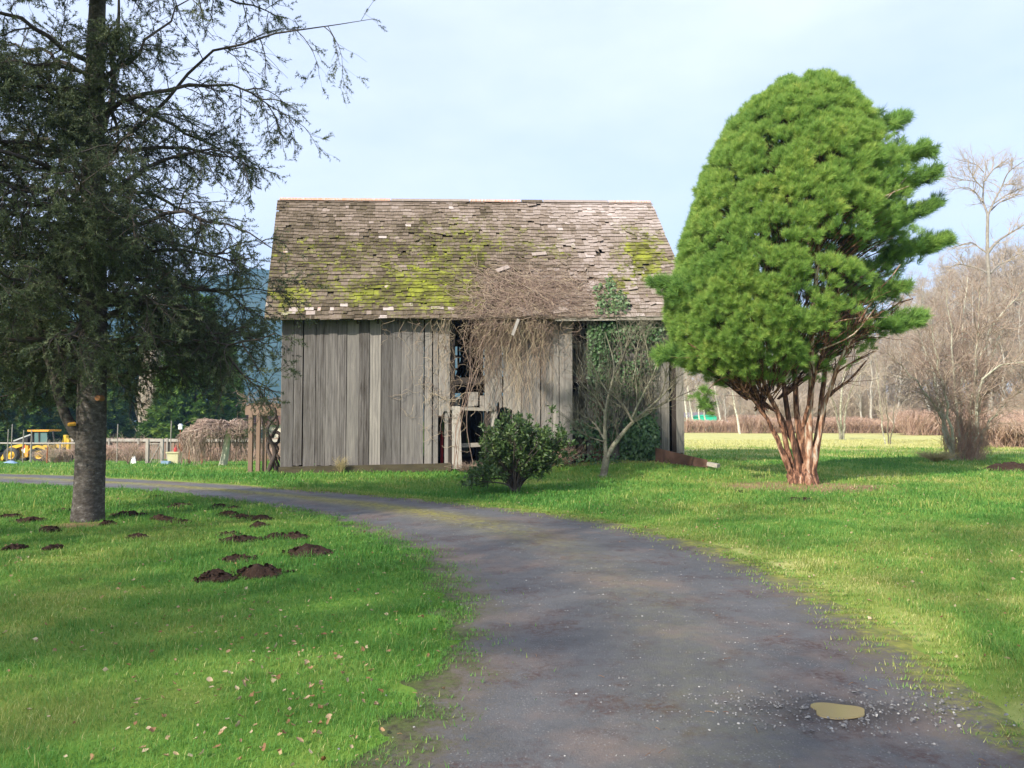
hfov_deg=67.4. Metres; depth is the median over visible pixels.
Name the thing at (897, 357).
bare tree
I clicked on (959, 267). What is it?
bare tree
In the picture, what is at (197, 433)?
weeping tree
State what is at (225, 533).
molehill
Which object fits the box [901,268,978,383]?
bare tree
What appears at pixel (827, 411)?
understory bush
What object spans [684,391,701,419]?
understory bush
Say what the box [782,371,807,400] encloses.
bare tree
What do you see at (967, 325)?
bare tree
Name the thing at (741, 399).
bare tree
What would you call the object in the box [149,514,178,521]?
molehill
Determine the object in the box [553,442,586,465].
dry fern
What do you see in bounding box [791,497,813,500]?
molehill
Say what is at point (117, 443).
garden stake
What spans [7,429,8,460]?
garden stake
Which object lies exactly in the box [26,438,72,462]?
dead weed
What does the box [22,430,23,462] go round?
garden stake
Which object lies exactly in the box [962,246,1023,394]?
bare tree
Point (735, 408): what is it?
slim tree
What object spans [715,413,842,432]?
bramble thicket
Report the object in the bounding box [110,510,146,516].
molehill
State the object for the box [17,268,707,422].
hill
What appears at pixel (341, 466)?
dry grass tuft
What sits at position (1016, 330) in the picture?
bare tree
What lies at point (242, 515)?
molehill
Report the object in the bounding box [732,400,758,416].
understory bush
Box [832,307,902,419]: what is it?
bare tree
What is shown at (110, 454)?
bramble thicket
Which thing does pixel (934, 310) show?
bare tree
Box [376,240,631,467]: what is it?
dry vine
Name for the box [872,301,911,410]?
bare tree
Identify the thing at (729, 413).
understory bush
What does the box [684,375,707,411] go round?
bare tree
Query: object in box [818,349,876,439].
bare tree
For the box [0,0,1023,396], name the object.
sky
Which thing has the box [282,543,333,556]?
molehill
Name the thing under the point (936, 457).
dry grass tuft
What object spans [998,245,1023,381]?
bare tree
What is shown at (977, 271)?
bare tree
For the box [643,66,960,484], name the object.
rounded conifer
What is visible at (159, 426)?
conifer tree
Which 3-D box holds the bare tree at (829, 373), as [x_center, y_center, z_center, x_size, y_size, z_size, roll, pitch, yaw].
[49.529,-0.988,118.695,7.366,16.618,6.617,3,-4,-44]
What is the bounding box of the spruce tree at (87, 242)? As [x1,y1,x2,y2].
[0,0,386,522]
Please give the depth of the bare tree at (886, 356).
133.16 m
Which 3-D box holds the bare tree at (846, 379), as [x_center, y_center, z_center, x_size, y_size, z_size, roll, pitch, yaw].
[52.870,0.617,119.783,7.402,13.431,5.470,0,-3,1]
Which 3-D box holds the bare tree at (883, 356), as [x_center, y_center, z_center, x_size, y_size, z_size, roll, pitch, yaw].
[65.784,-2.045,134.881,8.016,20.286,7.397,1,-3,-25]
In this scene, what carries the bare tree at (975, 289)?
on the ground at (878, 610)
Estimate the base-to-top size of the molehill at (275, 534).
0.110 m
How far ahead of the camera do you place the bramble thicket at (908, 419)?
79.25 m
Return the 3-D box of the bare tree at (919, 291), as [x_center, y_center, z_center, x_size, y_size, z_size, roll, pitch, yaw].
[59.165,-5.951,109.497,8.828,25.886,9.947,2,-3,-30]
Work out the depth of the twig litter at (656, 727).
4.22 m
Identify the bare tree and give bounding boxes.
[540,292,709,477]
[684,369,703,404]
[684,375,696,418]
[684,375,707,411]
[688,374,714,400]
[689,373,722,408]
[710,386,736,419]
[730,389,748,416]
[737,385,756,415]
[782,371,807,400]
[799,381,819,405]
[807,350,843,402]
[817,359,848,416]
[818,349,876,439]
[827,350,874,399]
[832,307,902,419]
[833,357,869,399]
[837,348,882,418]
[838,354,870,384]
[849,348,875,385]
[858,341,887,390]
[867,336,902,389]
[868,333,906,401]
[872,293,906,389]
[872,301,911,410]
[872,332,924,409]
[875,265,937,336]
[879,295,937,393]
[880,278,943,399]
[886,260,953,410]
[896,331,941,404]
[897,274,957,427]
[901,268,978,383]
[908,299,960,394]
[909,269,944,426]
[917,291,957,379]
[924,255,960,317]
[925,255,1016,388]
[925,286,956,378]
[927,263,986,380]
[927,264,982,382]
[928,144,1023,415]
[930,282,996,380]
[937,253,994,287]
[939,247,981,290]
[947,267,980,324]
[950,259,1002,381]
[952,256,1011,383]
[955,257,1002,377]
[955,259,994,382]
[956,247,995,299]
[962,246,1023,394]
[965,245,1023,397]
[967,273,1023,411]
[968,236,1023,384]
[972,284,1023,406]
[976,246,1023,383]
[984,273,1023,395]
[990,249,1023,325]
[993,277,1023,401]
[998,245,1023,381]
[1000,247,1023,311]
[1004,288,1023,383]
[1010,310,1023,374]
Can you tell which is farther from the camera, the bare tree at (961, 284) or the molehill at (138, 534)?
the bare tree at (961, 284)
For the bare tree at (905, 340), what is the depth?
125.35 m
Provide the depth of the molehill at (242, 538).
10.10 m
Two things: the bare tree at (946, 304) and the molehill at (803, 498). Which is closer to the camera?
the molehill at (803, 498)
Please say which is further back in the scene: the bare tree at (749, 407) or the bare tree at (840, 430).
the bare tree at (749, 407)
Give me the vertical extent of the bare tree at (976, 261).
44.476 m
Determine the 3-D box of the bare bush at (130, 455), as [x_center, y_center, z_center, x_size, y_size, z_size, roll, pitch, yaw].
[-23.029,3.837,45.665,2.720,1.992,2.847,1,-3,-25]
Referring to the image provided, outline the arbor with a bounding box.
[245,404,280,472]
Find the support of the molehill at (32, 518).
on the ground at (878, 610)
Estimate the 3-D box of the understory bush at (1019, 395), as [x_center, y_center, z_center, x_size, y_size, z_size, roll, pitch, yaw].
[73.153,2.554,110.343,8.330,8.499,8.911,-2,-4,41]
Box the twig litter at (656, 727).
[296,496,1023,767]
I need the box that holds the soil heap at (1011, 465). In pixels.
[977,461,1023,471]
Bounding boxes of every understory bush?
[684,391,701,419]
[712,404,738,420]
[714,388,745,421]
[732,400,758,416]
[738,400,759,417]
[753,390,802,418]
[766,381,807,417]
[781,390,818,418]
[798,375,844,417]
[801,385,843,417]
[827,376,882,430]
[830,395,866,419]
[856,378,893,419]
[867,401,888,421]
[874,401,901,421]
[876,380,930,414]
[887,403,912,420]
[916,378,968,411]
[916,390,959,411]
[982,389,1007,411]
[995,401,1023,414]
[996,378,1023,411]
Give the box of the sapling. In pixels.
[862,340,908,443]
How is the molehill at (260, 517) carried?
on the ground at (878, 610)
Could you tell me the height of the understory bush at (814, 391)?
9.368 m
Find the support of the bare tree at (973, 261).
on the ground at (878, 610)
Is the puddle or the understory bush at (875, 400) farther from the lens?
the understory bush at (875, 400)
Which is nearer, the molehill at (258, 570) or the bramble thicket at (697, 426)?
the molehill at (258, 570)
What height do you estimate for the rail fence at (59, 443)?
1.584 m
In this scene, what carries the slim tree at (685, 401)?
on the ground at (878, 610)
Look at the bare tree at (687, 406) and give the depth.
112.96 m
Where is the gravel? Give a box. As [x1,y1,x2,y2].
[329,508,1023,767]
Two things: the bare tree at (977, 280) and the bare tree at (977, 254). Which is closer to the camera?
the bare tree at (977, 254)
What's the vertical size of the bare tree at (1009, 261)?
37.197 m
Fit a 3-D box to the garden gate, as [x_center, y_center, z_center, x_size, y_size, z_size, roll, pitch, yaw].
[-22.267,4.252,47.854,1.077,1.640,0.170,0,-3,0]
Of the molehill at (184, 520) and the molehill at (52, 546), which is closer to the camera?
the molehill at (52, 546)
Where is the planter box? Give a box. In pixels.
[166,447,182,463]
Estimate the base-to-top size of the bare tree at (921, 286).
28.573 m
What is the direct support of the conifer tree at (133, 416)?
on the ground at (878, 610)
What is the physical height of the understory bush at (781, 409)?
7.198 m
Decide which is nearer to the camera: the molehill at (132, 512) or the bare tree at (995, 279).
the molehill at (132, 512)
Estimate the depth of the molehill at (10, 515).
12.71 m
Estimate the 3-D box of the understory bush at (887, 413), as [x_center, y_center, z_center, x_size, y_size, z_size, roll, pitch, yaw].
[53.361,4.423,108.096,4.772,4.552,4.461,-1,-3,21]
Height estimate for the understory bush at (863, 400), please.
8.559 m
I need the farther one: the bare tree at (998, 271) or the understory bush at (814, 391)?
the bare tree at (998, 271)
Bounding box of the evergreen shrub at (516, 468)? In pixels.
[458,404,577,492]
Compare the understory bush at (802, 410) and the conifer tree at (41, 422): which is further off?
the understory bush at (802, 410)
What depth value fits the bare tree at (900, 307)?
167.30 m
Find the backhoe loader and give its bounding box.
[0,430,73,461]
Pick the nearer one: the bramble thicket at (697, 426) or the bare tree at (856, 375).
the bramble thicket at (697, 426)
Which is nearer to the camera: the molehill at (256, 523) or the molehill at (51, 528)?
the molehill at (51, 528)
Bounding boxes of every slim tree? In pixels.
[684,374,688,418]
[684,375,693,420]
[691,378,703,430]
[710,381,722,431]
[722,386,740,433]
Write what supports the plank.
on the ground at (878, 610)
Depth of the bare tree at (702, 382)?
143.61 m
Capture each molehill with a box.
[0,513,22,517]
[1,543,28,550]
[9,516,47,522]
[34,525,62,532]
[41,543,63,550]
[98,520,116,525]
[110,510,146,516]
[125,532,148,538]
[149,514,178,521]
[167,503,192,507]
[170,518,192,523]
[193,568,235,582]
[210,503,225,508]
[214,530,240,536]
[215,510,239,516]
[216,534,262,543]
[218,553,256,561]
[230,513,252,518]
[231,563,294,579]
[244,514,273,520]
[249,521,269,527]
[264,532,284,539]
[282,531,309,540]
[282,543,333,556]
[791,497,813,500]
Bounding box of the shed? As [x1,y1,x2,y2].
[684,412,716,428]
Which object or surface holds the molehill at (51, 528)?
on the ground at (878, 610)
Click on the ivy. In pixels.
(642, 439)
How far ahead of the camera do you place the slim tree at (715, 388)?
97.89 m
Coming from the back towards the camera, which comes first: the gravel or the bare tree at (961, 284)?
the bare tree at (961, 284)
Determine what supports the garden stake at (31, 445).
on the ground at (878, 610)
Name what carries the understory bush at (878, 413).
on the ground at (878, 610)
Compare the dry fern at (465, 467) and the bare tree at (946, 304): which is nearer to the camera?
the dry fern at (465, 467)
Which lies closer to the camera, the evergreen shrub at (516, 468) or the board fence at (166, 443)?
the evergreen shrub at (516, 468)
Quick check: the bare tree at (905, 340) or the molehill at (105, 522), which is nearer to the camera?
the molehill at (105, 522)
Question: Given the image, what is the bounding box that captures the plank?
[655,448,707,466]
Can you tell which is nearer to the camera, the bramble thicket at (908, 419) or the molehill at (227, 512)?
the molehill at (227, 512)
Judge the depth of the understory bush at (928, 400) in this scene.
112.23 m
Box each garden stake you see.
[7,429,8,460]
[10,424,12,460]
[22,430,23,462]
[30,430,31,460]
[116,424,118,461]
[170,421,171,451]
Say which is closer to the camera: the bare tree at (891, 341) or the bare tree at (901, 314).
the bare tree at (891, 341)
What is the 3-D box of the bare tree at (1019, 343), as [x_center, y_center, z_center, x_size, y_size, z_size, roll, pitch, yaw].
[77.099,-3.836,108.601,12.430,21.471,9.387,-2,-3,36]
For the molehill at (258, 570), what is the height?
0.159 m
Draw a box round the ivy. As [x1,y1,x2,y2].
[563,276,664,466]
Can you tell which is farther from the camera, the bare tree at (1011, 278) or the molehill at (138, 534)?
the bare tree at (1011, 278)
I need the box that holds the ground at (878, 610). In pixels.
[0,422,1023,767]
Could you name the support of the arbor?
on the ground at (878, 610)
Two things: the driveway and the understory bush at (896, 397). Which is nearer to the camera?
the driveway
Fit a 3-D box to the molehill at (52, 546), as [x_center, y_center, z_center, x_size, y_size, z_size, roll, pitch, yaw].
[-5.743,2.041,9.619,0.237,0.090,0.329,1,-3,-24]
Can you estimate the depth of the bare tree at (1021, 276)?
140.07 m
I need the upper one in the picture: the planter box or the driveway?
the planter box
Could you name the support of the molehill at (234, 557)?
on the ground at (878, 610)
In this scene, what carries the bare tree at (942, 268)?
on the ground at (878, 610)
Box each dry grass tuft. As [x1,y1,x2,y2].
[332,455,352,472]
[913,449,959,461]
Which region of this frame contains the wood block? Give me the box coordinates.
[707,462,719,467]
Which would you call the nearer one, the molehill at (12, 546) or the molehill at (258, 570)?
the molehill at (258, 570)
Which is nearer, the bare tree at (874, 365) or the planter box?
the planter box
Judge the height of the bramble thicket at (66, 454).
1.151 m
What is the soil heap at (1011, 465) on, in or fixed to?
on the ground at (878, 610)
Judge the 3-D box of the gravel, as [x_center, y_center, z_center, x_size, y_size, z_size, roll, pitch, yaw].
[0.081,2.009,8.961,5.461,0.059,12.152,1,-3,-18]
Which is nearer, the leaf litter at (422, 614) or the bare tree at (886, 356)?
the leaf litter at (422, 614)
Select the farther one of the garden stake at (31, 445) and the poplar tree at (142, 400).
the poplar tree at (142, 400)
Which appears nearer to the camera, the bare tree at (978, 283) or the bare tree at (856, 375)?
the bare tree at (856, 375)
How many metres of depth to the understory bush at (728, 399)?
136.69 m
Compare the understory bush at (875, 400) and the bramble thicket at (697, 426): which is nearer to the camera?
the bramble thicket at (697, 426)
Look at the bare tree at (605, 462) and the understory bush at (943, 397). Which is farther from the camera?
the understory bush at (943, 397)
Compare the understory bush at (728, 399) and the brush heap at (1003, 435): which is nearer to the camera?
the brush heap at (1003, 435)
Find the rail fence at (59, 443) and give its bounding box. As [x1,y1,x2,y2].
[0,442,74,461]
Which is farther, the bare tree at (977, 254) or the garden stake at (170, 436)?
the bare tree at (977, 254)
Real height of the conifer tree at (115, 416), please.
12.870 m
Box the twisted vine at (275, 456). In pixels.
[235,388,293,471]
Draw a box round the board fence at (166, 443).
[70,437,279,458]
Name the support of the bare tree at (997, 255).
on the ground at (878, 610)
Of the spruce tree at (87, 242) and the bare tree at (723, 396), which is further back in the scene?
the bare tree at (723, 396)
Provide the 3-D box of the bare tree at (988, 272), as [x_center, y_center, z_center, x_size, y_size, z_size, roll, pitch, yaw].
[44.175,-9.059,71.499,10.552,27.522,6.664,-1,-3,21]
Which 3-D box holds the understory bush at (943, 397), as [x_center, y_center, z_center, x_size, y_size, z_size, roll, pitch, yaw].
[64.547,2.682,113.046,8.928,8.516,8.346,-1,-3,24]
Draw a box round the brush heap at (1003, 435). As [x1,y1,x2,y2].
[922,409,1023,447]
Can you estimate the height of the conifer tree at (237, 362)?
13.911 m
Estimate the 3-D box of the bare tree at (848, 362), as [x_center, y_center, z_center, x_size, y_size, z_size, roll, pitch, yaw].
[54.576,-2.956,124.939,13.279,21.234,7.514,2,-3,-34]
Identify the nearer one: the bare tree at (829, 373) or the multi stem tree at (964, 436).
the multi stem tree at (964, 436)
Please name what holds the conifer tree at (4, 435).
on the ground at (878, 610)
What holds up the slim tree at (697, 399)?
on the ground at (878, 610)
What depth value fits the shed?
113.54 m
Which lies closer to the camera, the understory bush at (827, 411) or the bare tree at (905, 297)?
the understory bush at (827, 411)
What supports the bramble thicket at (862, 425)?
on the ground at (878, 610)
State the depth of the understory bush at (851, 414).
111.22 m
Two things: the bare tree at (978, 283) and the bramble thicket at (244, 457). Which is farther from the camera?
the bare tree at (978, 283)
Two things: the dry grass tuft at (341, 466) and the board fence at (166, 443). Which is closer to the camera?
the dry grass tuft at (341, 466)
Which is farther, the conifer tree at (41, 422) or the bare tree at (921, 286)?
the bare tree at (921, 286)
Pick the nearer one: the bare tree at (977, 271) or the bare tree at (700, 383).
the bare tree at (700, 383)
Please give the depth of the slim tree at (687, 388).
102.94 m
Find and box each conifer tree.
[0,315,74,451]
[0,343,26,449]
[63,358,136,448]
[114,333,143,434]
[133,289,247,447]
[231,339,246,403]
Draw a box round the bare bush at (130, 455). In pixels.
[106,433,146,463]
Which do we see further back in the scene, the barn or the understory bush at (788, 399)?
the understory bush at (788, 399)
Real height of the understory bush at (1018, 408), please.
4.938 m
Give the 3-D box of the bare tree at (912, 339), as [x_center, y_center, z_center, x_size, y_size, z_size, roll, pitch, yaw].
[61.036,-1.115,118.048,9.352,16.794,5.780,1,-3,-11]
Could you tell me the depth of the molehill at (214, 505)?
14.10 m
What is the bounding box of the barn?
[265,197,683,473]
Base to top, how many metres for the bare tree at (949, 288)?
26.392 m
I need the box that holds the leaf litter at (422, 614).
[2,476,1022,765]
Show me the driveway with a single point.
(544, 714)
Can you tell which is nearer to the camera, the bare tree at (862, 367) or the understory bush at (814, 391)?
the understory bush at (814, 391)
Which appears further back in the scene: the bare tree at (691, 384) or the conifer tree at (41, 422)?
the bare tree at (691, 384)
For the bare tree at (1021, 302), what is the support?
on the ground at (878, 610)
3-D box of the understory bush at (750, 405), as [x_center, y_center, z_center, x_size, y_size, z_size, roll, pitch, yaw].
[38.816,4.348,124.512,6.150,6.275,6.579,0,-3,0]
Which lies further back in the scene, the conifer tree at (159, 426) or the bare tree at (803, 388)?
the bare tree at (803, 388)
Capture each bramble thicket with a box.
[21,449,74,462]
[74,443,167,460]
[178,446,279,461]
[684,417,744,432]
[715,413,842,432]
[815,415,926,432]
[868,406,1021,435]
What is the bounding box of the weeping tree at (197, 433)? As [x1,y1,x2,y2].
[173,417,261,465]
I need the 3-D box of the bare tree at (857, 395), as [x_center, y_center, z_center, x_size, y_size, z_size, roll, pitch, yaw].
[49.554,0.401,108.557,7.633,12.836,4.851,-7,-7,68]
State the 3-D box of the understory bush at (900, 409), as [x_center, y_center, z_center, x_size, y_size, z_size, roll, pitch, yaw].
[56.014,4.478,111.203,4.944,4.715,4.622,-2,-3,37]
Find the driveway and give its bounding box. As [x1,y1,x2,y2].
[0,474,1023,767]
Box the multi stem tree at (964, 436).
[865,238,1023,460]
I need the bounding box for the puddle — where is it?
[810,702,864,719]
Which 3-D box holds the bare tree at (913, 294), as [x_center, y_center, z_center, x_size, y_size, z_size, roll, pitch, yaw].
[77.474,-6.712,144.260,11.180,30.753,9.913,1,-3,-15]
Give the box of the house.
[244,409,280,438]
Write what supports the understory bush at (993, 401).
on the ground at (878, 610)
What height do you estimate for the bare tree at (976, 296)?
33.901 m
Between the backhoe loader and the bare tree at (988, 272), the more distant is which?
the bare tree at (988, 272)
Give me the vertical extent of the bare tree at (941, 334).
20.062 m
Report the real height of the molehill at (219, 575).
0.140 m
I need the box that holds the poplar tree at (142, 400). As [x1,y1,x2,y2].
[134,293,163,430]
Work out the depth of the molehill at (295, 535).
10.30 m
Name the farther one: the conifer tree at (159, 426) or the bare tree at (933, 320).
the bare tree at (933, 320)
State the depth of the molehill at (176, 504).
14.21 m
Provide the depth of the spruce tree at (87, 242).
11.96 m
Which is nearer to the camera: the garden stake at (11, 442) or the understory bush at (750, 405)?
the garden stake at (11, 442)
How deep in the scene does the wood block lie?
22.57 m
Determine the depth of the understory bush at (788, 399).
108.75 m
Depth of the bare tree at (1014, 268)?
133.23 m
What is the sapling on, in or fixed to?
on the ground at (878, 610)
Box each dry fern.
[447,460,482,472]
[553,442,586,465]
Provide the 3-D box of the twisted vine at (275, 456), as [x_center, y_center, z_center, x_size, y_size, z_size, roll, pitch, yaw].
[-7.969,1.570,24.707,2.387,2.918,1.647,-2,-3,30]
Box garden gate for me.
[145,439,163,462]
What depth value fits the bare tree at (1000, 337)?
109.86 m

